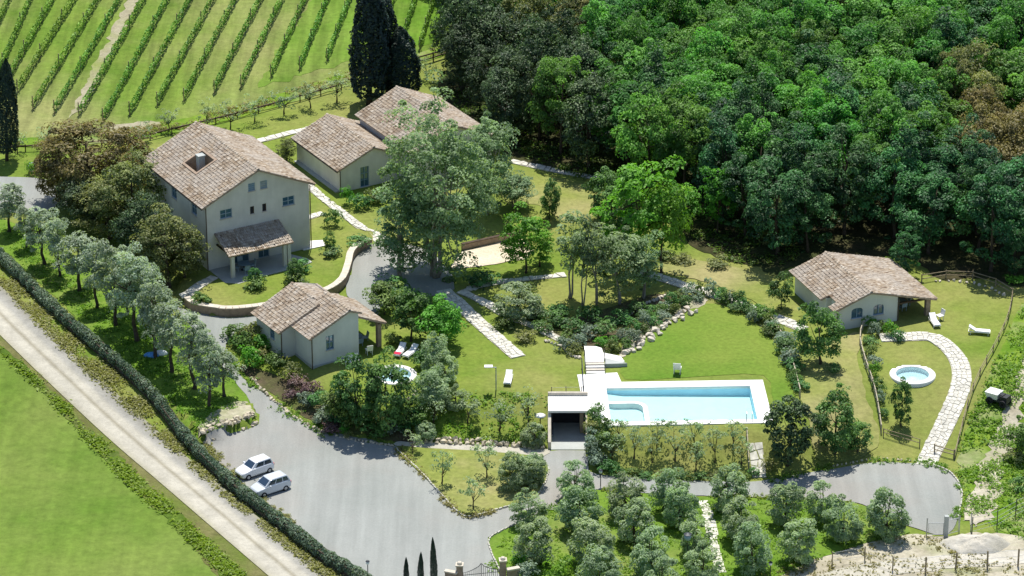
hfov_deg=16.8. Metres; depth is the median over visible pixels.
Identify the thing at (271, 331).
window
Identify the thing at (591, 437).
garden shrub
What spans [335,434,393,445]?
rock border
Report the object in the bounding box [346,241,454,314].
court
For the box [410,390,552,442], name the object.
slope tufts
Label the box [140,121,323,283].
farmhouse
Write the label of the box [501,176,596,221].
court lawn
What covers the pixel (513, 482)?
olive tree
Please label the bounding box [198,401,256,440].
stony bank
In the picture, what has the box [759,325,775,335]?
hedge shrub
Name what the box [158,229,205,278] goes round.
oak tree
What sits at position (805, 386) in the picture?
hedge shrub
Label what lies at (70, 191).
holm oak
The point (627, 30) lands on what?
oak tree
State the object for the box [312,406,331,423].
bed shrub
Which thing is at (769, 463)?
garden shrub
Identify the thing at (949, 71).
oak tree
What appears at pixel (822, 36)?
oak tree
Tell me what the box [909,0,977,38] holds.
oak tree
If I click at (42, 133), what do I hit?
olive tree
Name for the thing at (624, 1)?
oak tree
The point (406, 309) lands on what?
garden tree
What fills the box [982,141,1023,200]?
oak tree
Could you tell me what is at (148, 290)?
olive tree
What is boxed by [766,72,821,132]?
oak tree
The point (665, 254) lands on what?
garden shrub
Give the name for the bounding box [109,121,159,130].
headland track
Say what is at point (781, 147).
oak tree
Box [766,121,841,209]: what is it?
oak tree
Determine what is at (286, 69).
vineyard lush strip
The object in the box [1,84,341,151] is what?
rail fence
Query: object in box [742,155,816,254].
oak tree
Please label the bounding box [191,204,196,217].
window
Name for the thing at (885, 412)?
garden shrub
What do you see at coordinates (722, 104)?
oak tree
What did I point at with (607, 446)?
olive tree
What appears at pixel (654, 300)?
rock border
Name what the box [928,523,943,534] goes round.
wire gate
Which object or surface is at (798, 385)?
rail fence
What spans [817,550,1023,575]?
field track
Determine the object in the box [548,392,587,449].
sunken garage
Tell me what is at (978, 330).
sun lounger
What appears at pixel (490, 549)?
kerb
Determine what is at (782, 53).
oak tree
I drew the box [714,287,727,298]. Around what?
hedge shrub
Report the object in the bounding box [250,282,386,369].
garden cottage
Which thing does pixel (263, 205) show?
window
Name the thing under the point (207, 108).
olive tree
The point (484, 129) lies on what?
garden tree
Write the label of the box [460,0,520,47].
oak tree
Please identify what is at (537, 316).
bed shrub
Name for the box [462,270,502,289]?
garden shrub
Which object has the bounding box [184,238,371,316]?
retaining wall
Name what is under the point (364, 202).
garden shrub
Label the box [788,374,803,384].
hedge shrub
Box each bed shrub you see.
[282,387,300,398]
[286,373,311,387]
[297,391,315,407]
[300,380,324,395]
[306,389,326,405]
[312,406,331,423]
[320,421,342,433]
[323,412,349,423]
[338,423,351,434]
[341,414,363,429]
[343,430,354,437]
[355,412,381,431]
[369,423,389,439]
[383,422,403,435]
[391,417,413,433]
[402,406,425,425]
[527,306,550,318]
[530,319,553,333]
[540,308,565,327]
[546,301,573,317]
[553,336,571,349]
[560,328,577,341]
[561,317,585,333]
[564,340,583,355]
[571,333,586,347]
[576,304,602,321]
[577,324,597,339]
[591,319,616,336]
[593,336,607,347]
[604,308,630,324]
[604,339,621,353]
[627,299,646,315]
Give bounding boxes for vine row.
[0,0,10,20]
[0,0,31,67]
[11,0,52,73]
[16,0,73,93]
[31,0,97,110]
[52,0,119,114]
[76,0,144,116]
[100,0,166,122]
[128,0,190,115]
[155,0,211,105]
[182,0,235,101]
[212,0,260,93]
[239,0,281,88]
[269,0,305,78]
[297,0,328,70]
[325,0,350,61]
[403,0,416,29]
[418,0,434,50]
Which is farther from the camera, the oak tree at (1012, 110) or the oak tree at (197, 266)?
the oak tree at (1012, 110)
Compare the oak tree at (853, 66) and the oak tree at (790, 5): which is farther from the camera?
the oak tree at (790, 5)
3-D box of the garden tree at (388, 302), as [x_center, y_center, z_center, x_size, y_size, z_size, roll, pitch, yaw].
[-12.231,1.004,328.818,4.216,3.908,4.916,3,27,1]
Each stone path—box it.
[179,275,217,303]
[257,126,306,142]
[309,184,383,241]
[311,211,321,218]
[436,288,524,357]
[457,272,566,294]
[459,290,558,340]
[510,159,602,178]
[637,270,807,330]
[699,500,725,572]
[749,442,765,477]
[878,331,971,466]
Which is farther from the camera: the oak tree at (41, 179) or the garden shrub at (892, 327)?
the oak tree at (41, 179)
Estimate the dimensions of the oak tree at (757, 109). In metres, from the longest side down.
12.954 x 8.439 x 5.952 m
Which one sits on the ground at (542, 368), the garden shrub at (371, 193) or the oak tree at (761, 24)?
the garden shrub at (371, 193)
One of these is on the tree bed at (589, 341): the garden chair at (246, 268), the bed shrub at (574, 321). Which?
the bed shrub at (574, 321)
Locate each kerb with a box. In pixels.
[397,448,508,517]
[488,523,514,570]
[537,467,548,493]
[928,463,962,516]
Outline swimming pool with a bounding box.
[577,372,771,426]
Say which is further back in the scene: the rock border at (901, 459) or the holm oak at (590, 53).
the holm oak at (590, 53)
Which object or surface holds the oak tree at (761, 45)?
on the forest floor
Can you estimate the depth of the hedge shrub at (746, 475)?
304.36 m
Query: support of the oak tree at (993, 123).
on the forest floor
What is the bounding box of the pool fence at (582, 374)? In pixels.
[581,358,583,391]
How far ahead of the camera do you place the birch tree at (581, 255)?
328.35 m
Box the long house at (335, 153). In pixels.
[290,85,492,192]
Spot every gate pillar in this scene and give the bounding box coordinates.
[455,561,463,575]
[499,556,506,575]
[943,515,948,536]
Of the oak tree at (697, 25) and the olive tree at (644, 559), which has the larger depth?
the oak tree at (697, 25)
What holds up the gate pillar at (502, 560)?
on the grove lawn at (826, 547)
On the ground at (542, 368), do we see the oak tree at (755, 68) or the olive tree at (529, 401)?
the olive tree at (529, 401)
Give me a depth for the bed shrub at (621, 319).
327.64 m
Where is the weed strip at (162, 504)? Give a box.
[0,346,246,575]
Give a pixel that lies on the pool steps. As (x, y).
(595, 357)
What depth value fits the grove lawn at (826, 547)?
294.49 m
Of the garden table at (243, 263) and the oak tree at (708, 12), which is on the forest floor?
the oak tree at (708, 12)
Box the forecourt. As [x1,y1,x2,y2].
[0,177,57,212]
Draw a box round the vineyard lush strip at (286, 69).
[258,0,443,87]
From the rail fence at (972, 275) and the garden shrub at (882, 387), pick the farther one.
the rail fence at (972, 275)
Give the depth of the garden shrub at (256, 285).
332.62 m
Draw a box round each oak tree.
[28,134,85,202]
[33,118,159,201]
[54,161,100,211]
[68,177,142,239]
[88,143,168,242]
[92,128,149,206]
[129,202,212,289]
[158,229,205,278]
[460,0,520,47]
[494,0,541,55]
[505,0,563,59]
[518,0,557,14]
[525,55,600,154]
[546,0,599,34]
[573,0,644,69]
[576,26,635,113]
[577,0,623,43]
[587,63,649,156]
[588,37,663,111]
[593,79,659,163]
[596,0,651,32]
[606,10,655,85]
[610,81,681,197]
[615,0,666,57]
[618,40,672,156]
[625,20,687,66]
[629,87,698,182]
[634,57,707,115]
[639,26,686,81]
[639,27,705,80]
[641,0,687,41]
[646,81,722,198]
[649,0,706,44]
[657,0,704,30]
[661,70,732,168]
[675,0,726,26]
[675,15,741,63]
[677,20,737,104]
[678,92,731,185]
[680,0,741,12]
[680,58,737,123]
[683,53,754,113]
[689,110,760,218]
[692,0,744,58]
[695,74,762,205]
[698,1,762,75]
[703,81,742,166]
[705,150,773,237]
[714,0,774,31]
[717,0,787,64]
[720,29,788,109]
[725,49,788,125]
[731,113,793,185]
[734,0,783,59]
[735,0,798,82]
[736,72,787,158]
[742,25,803,109]
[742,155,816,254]
[746,111,828,224]
[751,68,806,144]
[759,121,833,181]
[763,0,809,33]
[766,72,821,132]
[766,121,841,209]
[767,159,837,252]
[773,0,836,52]
[778,0,838,42]
[779,29,845,107]
[779,38,829,107]
[782,63,841,168]
[783,18,846,62]
[794,89,867,193]
[797,73,860,144]
[803,0,868,61]
[808,0,862,27]
[810,69,877,107]
[811,40,865,90]
[814,122,883,234]
[817,71,881,184]
[819,0,887,54]
[833,53,904,112]
[836,0,881,15]
[837,18,901,72]
[838,64,903,137]
[844,0,910,24]
[844,15,915,68]
[847,132,900,219]
[850,118,928,239]
[856,24,913,87]
[857,89,919,201]
[863,0,920,51]
[864,60,937,128]
[864,79,943,160]
[865,5,938,79]
[865,54,937,120]
[873,110,948,215]
[885,94,946,162]
[888,164,970,254]
[889,0,940,28]
[889,100,958,175]
[893,138,975,230]
[898,28,959,92]
[906,0,973,64]
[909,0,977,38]
[913,6,977,93]
[913,44,975,142]
[914,90,984,158]
[923,125,988,220]
[932,43,978,138]
[935,0,992,42]
[942,113,1012,234]
[944,9,991,78]
[946,129,1014,254]
[948,37,1015,114]
[948,99,1012,188]
[949,83,1010,143]
[950,69,1009,132]
[953,164,1023,271]
[955,111,1009,166]
[961,0,1023,44]
[962,0,1022,70]
[970,48,1023,125]
[971,1,1023,96]
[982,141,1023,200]
[986,0,1023,95]
[986,153,1023,247]
[992,107,1023,190]
[996,71,1023,129]
[998,46,1023,107]
[1001,98,1023,140]
[1005,2,1023,48]
[1005,168,1023,219]
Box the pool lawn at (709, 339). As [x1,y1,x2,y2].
[620,303,794,401]
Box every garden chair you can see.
[237,256,242,267]
[243,265,249,274]
[362,330,369,341]
[365,345,372,355]
[673,363,681,371]
[936,308,945,321]
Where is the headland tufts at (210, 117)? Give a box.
[16,47,445,144]
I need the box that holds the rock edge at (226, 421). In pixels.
[200,411,258,443]
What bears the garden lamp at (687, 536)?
on the grove lawn at (826, 547)
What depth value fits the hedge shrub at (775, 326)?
325.35 m
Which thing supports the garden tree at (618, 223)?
on the ground at (542, 368)
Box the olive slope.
[588,421,776,475]
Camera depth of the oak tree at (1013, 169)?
339.46 m
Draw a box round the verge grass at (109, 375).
[0,264,344,575]
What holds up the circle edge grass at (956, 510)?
on the ground at (542, 368)
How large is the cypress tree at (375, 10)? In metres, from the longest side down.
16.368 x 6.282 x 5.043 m
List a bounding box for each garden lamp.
[535,413,545,423]
[684,532,691,561]
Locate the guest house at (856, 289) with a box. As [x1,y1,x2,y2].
[789,251,937,328]
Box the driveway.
[178,307,960,575]
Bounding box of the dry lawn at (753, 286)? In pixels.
[658,254,801,320]
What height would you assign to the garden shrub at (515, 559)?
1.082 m
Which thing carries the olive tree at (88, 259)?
on the olive bank at (234, 391)
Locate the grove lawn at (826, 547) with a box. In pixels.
[488,489,909,575]
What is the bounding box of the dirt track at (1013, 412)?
[963,358,1023,525]
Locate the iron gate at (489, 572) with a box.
[463,563,499,575]
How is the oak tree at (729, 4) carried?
on the forest floor
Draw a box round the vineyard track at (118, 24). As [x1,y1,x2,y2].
[69,0,137,117]
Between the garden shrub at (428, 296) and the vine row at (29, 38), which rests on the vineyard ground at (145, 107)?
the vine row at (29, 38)
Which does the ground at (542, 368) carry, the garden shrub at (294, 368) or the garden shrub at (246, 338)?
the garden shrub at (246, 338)
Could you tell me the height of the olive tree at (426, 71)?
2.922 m
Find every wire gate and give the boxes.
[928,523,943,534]
[948,518,958,533]
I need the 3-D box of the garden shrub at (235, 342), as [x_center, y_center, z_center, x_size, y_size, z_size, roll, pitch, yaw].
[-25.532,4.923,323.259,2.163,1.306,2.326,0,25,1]
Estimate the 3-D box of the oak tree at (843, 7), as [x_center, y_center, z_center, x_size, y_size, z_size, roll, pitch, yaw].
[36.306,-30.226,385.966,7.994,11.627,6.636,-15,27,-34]
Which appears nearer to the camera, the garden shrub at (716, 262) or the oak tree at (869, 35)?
the garden shrub at (716, 262)
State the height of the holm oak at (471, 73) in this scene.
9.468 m
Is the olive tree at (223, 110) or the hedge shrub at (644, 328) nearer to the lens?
the hedge shrub at (644, 328)
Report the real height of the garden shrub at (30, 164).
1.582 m
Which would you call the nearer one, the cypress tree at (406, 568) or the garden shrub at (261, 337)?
the cypress tree at (406, 568)
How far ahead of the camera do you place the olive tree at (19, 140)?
365.39 m
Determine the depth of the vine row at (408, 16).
398.05 m
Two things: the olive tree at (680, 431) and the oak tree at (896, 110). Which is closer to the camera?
the olive tree at (680, 431)
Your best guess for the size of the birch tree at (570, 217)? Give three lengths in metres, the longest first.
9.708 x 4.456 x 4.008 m
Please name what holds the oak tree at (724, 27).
on the forest floor
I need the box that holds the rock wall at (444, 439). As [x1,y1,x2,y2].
[411,436,544,448]
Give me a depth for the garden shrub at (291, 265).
333.04 m
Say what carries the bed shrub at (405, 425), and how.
on the shrub bed at (275, 385)
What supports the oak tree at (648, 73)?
on the forest floor
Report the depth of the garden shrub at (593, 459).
305.67 m
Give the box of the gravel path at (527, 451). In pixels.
[394,441,549,455]
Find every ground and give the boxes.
[0,0,451,137]
[0,56,1023,575]
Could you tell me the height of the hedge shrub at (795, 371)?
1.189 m
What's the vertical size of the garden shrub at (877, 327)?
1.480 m
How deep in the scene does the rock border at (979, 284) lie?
335.94 m
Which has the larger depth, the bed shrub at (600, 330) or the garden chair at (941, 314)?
the garden chair at (941, 314)
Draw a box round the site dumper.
[985,387,1011,407]
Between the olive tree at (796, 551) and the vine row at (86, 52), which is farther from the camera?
the vine row at (86, 52)
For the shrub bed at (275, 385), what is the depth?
315.72 m
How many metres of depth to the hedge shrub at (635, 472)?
304.80 m
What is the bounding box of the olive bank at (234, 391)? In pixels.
[0,218,255,442]
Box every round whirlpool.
[383,365,416,384]
[889,365,935,387]
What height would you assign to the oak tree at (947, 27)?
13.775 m
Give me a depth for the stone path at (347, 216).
349.85 m
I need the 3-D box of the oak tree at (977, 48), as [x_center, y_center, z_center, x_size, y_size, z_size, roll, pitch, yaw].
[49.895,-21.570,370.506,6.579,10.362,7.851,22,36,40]
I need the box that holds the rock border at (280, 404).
[252,377,324,431]
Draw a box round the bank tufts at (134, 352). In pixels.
[0,223,238,428]
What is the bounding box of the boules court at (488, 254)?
[451,239,531,267]
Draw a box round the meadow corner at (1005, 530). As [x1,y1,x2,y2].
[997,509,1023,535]
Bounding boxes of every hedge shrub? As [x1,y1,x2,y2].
[605,335,619,345]
[611,466,627,477]
[616,328,630,338]
[620,335,632,348]
[624,317,641,329]
[624,328,642,341]
[625,466,639,477]
[637,308,653,322]
[639,322,650,333]
[639,469,653,480]
[645,304,659,314]
[649,315,662,326]
[654,303,667,310]
[656,309,674,320]
[659,301,671,310]
[663,291,679,305]
[666,303,680,314]
[672,291,685,302]
[678,295,691,305]
[679,281,697,299]
[680,470,694,482]
[691,291,704,302]
[692,470,710,479]
[693,280,707,296]
[703,277,718,296]
[707,470,720,480]
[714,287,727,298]
[716,288,729,304]
[720,290,735,303]
[727,301,743,310]
[732,289,746,301]
[734,298,751,309]
[737,471,750,480]
[741,302,755,311]
[745,303,764,313]
[745,307,758,321]
[746,466,760,476]
[755,304,778,318]
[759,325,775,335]
[760,319,782,330]
[762,312,773,322]
[766,320,776,332]
[769,323,785,335]
[772,334,798,351]
[773,331,796,346]
[778,345,801,363]
[784,355,805,372]
[785,369,804,382]
[786,369,798,380]
[787,354,799,364]
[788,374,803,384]
[791,380,810,391]
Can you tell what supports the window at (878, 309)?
in the guest house at (856, 289)
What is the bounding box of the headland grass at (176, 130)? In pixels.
[19,48,445,146]
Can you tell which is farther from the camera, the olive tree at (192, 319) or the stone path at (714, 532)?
the olive tree at (192, 319)
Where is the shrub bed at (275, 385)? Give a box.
[239,365,413,441]
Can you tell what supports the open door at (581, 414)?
in the sunken garage
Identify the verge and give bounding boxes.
[0,282,267,575]
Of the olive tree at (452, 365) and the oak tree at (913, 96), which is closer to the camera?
the olive tree at (452, 365)
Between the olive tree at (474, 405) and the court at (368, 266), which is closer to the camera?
the olive tree at (474, 405)
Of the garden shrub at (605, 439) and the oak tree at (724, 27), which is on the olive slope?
the garden shrub at (605, 439)
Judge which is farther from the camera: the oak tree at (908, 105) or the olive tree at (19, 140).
the olive tree at (19, 140)
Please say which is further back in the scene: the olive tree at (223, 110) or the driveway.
the olive tree at (223, 110)
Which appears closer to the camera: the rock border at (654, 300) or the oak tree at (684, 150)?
the rock border at (654, 300)
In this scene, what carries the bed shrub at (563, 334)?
on the tree bed at (589, 341)
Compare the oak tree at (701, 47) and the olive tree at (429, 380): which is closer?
the olive tree at (429, 380)
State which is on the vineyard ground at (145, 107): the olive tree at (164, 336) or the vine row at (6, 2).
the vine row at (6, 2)
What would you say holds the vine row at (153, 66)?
on the vineyard ground at (145, 107)
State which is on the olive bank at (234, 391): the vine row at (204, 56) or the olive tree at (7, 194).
the olive tree at (7, 194)
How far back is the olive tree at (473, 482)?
298.41 m
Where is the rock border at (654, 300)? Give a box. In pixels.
[613,294,665,325]
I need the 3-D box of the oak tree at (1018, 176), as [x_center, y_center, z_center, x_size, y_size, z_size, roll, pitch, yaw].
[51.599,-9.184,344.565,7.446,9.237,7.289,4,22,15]
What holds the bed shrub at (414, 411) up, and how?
on the ground at (542, 368)
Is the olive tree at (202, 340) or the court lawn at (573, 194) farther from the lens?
the court lawn at (573, 194)
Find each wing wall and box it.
[444,569,457,575]
[506,566,519,575]
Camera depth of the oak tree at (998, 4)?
382.76 m
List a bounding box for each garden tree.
[319,379,362,419]
[328,352,378,423]
[362,280,404,314]
[364,345,419,433]
[372,184,437,276]
[389,396,428,427]
[390,286,445,341]
[415,293,467,346]
[458,111,519,214]
[491,166,537,207]
[498,200,550,273]
[516,229,554,266]
[538,177,561,218]
[589,154,685,271]
[591,224,648,304]
[593,185,636,233]
[619,229,664,298]
[637,178,695,272]
[765,271,793,309]
[793,300,847,364]
[811,383,863,454]
[842,421,873,451]
[887,376,913,426]
[1003,415,1023,451]
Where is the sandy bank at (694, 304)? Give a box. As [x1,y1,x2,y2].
[619,296,706,356]
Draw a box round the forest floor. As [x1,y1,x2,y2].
[438,0,1023,287]
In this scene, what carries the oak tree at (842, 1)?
on the forest floor
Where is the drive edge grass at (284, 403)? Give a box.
[227,351,385,442]
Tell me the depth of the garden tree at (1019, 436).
306.79 m
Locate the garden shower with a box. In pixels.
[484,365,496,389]
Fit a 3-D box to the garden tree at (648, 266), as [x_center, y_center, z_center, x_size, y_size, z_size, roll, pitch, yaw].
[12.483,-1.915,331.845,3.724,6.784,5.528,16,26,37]
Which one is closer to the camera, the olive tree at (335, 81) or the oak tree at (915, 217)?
the oak tree at (915, 217)
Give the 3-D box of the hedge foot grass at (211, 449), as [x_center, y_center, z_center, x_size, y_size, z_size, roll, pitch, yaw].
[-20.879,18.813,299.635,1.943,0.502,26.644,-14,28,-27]
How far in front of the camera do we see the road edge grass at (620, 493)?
301.44 m
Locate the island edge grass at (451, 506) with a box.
[394,445,497,517]
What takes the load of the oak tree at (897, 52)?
on the forest floor
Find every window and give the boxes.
[171,188,176,200]
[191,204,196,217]
[220,208,232,220]
[248,182,255,192]
[250,206,254,214]
[260,180,267,189]
[262,203,266,212]
[269,328,274,341]
[282,195,294,207]
[326,335,334,351]
[851,308,862,319]
[872,304,883,316]
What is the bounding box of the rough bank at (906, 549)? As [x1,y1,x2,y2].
[781,532,1023,575]
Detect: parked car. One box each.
[235,454,273,479]
[250,470,290,497]
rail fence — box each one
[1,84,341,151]
[418,51,444,61]
[766,312,800,397]
[859,319,881,432]
[883,428,920,446]
[921,270,1013,292]
[934,444,954,458]
[954,290,1012,458]
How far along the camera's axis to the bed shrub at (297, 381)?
316.39 m
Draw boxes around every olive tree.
[0,182,26,232]
[9,132,27,153]
[13,204,37,247]
[23,206,57,264]
[33,126,50,143]
[36,207,71,275]
[51,230,98,291]
[78,241,111,307]
[88,238,131,325]
[104,251,165,341]
[110,244,138,314]
[127,240,161,324]
[128,266,172,357]
[130,120,151,139]
[141,298,193,372]
[148,288,179,325]
[156,108,179,127]
[167,312,215,389]
[188,329,222,406]
[196,96,217,124]
[206,346,245,396]
[217,99,243,128]
[242,93,269,121]
[269,87,298,113]
[298,81,326,107]
[323,70,350,102]
[403,429,423,452]
[409,365,450,406]
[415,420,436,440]
[420,57,438,77]
[420,331,447,370]
[420,395,446,423]
[430,450,456,483]
[432,349,458,384]
[442,383,467,410]
[457,476,488,507]
[458,391,481,423]
[469,436,497,477]
[482,398,516,431]
[491,281,545,322]
[496,450,528,491]
[508,487,549,526]
[512,515,554,563]
[513,386,539,427]
[514,452,545,484]
[519,458,549,488]
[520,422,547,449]
[554,484,605,536]
[555,459,594,499]
[566,516,615,567]
[575,543,623,575]
[596,432,627,460]
[605,471,646,515]
[608,419,631,441]
[612,496,655,546]
[614,425,644,458]
[628,525,669,575]
[639,430,661,462]
[643,555,679,575]
[645,418,670,448]
[648,467,690,512]
[660,420,694,461]
[662,486,699,530]
[678,441,707,472]
[679,509,712,553]
[681,540,721,575]
[683,418,704,446]
[699,420,726,462]
[709,462,749,513]
[720,495,759,546]
[724,418,749,447]
[731,435,754,464]
[732,521,772,575]
[765,481,806,525]
[775,518,817,564]
[804,480,837,523]
[821,493,863,544]
[865,486,912,543]
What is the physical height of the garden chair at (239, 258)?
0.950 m
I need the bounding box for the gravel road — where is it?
[0,286,326,575]
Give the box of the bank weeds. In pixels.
[758,534,1023,575]
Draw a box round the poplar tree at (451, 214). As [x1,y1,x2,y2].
[370,69,511,282]
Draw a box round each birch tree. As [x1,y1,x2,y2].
[554,209,590,298]
[567,214,598,306]
[577,217,611,305]
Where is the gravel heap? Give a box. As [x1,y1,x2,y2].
[939,533,1010,553]
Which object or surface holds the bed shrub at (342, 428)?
on the shrub bed at (275, 385)
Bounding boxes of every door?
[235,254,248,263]
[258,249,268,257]
[360,166,368,187]
[579,413,583,432]
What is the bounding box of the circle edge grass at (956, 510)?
[765,456,971,518]
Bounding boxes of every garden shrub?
[24,160,34,173]
[190,291,212,305]
[220,323,244,340]
[227,333,248,346]
[235,331,257,353]
[238,321,262,342]
[238,344,263,367]
[242,274,267,291]
[247,268,261,285]
[250,345,269,361]
[253,334,271,348]
[263,349,289,367]
[275,135,296,161]
[277,356,302,380]
[281,268,309,287]
[283,258,303,283]
[291,258,311,271]
[319,244,342,256]
[321,208,342,227]
[322,230,335,250]
[339,186,354,201]
[346,233,371,246]
[347,193,373,209]
[362,187,388,202]
[371,273,412,297]
[383,330,402,343]
[404,288,433,307]
[410,349,427,364]
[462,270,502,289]
[489,316,516,329]
[510,553,528,564]
[512,329,538,344]
[515,560,540,575]
[516,282,538,301]
[542,555,575,575]
[583,417,598,434]
[584,406,601,423]
[584,426,601,444]
[584,440,602,457]
[587,447,606,465]
[590,402,604,414]
[592,415,613,431]
[594,426,618,446]
[595,458,620,473]
[655,248,675,260]
[670,252,695,265]
[705,253,730,269]
[761,456,778,472]
[823,362,841,373]
[861,315,878,326]
[861,335,881,345]
[861,345,878,357]
[864,354,883,364]
[867,322,882,334]
[868,361,882,377]
[871,376,886,390]
[875,388,886,402]
[877,319,886,331]
[878,408,888,416]
[882,319,898,334]
[890,329,905,341]
[1002,447,1023,466]
[1003,274,1023,283]
[1008,474,1023,492]
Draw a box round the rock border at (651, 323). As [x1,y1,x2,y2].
[623,303,680,344]
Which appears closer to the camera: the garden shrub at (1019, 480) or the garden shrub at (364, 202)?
the garden shrub at (1019, 480)
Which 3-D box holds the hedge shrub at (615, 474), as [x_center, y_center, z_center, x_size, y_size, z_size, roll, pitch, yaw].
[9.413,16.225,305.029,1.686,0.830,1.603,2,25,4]
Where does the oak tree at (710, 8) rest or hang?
on the forest floor
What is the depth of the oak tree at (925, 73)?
362.92 m
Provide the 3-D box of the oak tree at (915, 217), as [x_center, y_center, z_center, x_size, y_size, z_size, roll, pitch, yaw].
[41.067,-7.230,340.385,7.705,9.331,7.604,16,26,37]
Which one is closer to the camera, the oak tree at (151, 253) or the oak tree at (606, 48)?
the oak tree at (151, 253)
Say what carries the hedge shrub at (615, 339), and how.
on the tree bed at (589, 341)
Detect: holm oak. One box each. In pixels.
[52,176,114,226]
[108,191,178,264]
[429,0,488,75]
[436,0,459,22]
[437,22,499,93]
[446,6,519,78]
[457,0,509,68]
[462,37,510,112]
[480,67,535,138]
[483,44,537,121]
[491,4,562,86]
[508,40,561,139]
[509,13,570,109]
[532,0,581,96]
[541,43,600,126]
[547,7,609,55]
[547,31,609,136]
[552,34,598,97]
[553,0,608,25]
[556,71,620,168]
[761,395,821,466]
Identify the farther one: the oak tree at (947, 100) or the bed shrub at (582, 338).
the oak tree at (947, 100)
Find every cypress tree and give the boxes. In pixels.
[0,58,19,160]
[346,0,391,105]
[367,0,400,93]
[384,26,422,90]
[403,558,408,575]
[417,553,423,575]
[430,537,437,575]
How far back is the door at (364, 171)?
357.58 m
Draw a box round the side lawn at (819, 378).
[797,332,878,461]
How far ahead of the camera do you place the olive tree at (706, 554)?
286.38 m
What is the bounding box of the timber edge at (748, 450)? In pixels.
[746,427,749,468]
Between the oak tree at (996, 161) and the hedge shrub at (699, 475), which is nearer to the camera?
the hedge shrub at (699, 475)
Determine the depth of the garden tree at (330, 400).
310.86 m
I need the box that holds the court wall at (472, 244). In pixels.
[461,231,518,250]
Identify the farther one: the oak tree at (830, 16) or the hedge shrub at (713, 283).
the oak tree at (830, 16)
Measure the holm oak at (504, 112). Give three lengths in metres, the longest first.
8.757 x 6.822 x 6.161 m
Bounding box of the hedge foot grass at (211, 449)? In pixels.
[203,442,337,572]
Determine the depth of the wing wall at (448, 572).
287.06 m
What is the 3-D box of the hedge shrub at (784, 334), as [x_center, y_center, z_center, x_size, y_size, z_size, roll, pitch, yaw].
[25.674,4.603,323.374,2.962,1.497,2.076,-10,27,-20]
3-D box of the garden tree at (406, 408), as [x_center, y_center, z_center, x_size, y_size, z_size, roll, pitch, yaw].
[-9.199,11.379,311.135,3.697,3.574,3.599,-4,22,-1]
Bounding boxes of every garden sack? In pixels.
[144,352,158,357]
[157,350,167,355]
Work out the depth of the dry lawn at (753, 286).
336.81 m
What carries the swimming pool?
on the ground at (542, 368)
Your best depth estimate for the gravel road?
310.00 m
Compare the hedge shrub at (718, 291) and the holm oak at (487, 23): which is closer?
the hedge shrub at (718, 291)
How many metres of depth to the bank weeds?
290.37 m
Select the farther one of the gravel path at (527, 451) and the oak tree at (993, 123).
the oak tree at (993, 123)
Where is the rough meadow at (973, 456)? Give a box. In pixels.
[956,305,1023,534]
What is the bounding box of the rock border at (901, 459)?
[833,457,910,466]
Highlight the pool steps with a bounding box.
[584,346,626,373]
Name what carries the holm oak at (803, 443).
on the ground at (542, 368)
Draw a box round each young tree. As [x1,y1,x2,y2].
[581,165,621,216]
[662,179,701,219]
[698,165,741,232]
[756,199,789,250]
[789,194,816,243]
[888,226,924,271]
[1001,230,1023,276]
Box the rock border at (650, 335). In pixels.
[621,305,697,354]
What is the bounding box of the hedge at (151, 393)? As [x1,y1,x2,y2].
[0,246,371,575]
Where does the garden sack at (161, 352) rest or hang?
on the olive bank at (234, 391)
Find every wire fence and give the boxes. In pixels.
[832,546,924,570]
[925,549,1022,574]
[971,497,1023,534]
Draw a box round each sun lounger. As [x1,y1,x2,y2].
[393,342,406,356]
[402,343,418,358]
[503,369,512,385]
[928,312,940,327]
[968,324,990,334]
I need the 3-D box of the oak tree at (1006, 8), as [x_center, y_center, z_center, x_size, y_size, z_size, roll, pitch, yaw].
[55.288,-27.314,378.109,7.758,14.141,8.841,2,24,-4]
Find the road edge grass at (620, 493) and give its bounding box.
[601,483,905,522]
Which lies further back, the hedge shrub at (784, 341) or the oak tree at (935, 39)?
the oak tree at (935, 39)
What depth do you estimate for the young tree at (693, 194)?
345.62 m
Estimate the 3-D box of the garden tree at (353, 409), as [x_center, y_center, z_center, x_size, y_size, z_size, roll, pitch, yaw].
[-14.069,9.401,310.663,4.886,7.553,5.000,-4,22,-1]
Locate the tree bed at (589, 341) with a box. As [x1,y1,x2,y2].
[530,291,689,349]
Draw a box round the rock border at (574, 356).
[544,339,580,358]
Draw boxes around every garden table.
[238,260,249,270]
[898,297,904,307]
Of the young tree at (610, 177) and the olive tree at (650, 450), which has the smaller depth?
the olive tree at (650, 450)
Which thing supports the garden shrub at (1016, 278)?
on the ground at (542, 368)
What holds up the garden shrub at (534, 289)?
on the ground at (542, 368)
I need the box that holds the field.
[0,353,216,575]
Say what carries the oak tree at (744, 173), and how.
on the forest floor
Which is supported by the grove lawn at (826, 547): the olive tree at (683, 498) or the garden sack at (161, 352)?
the olive tree at (683, 498)
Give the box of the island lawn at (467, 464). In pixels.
[397,446,547,516]

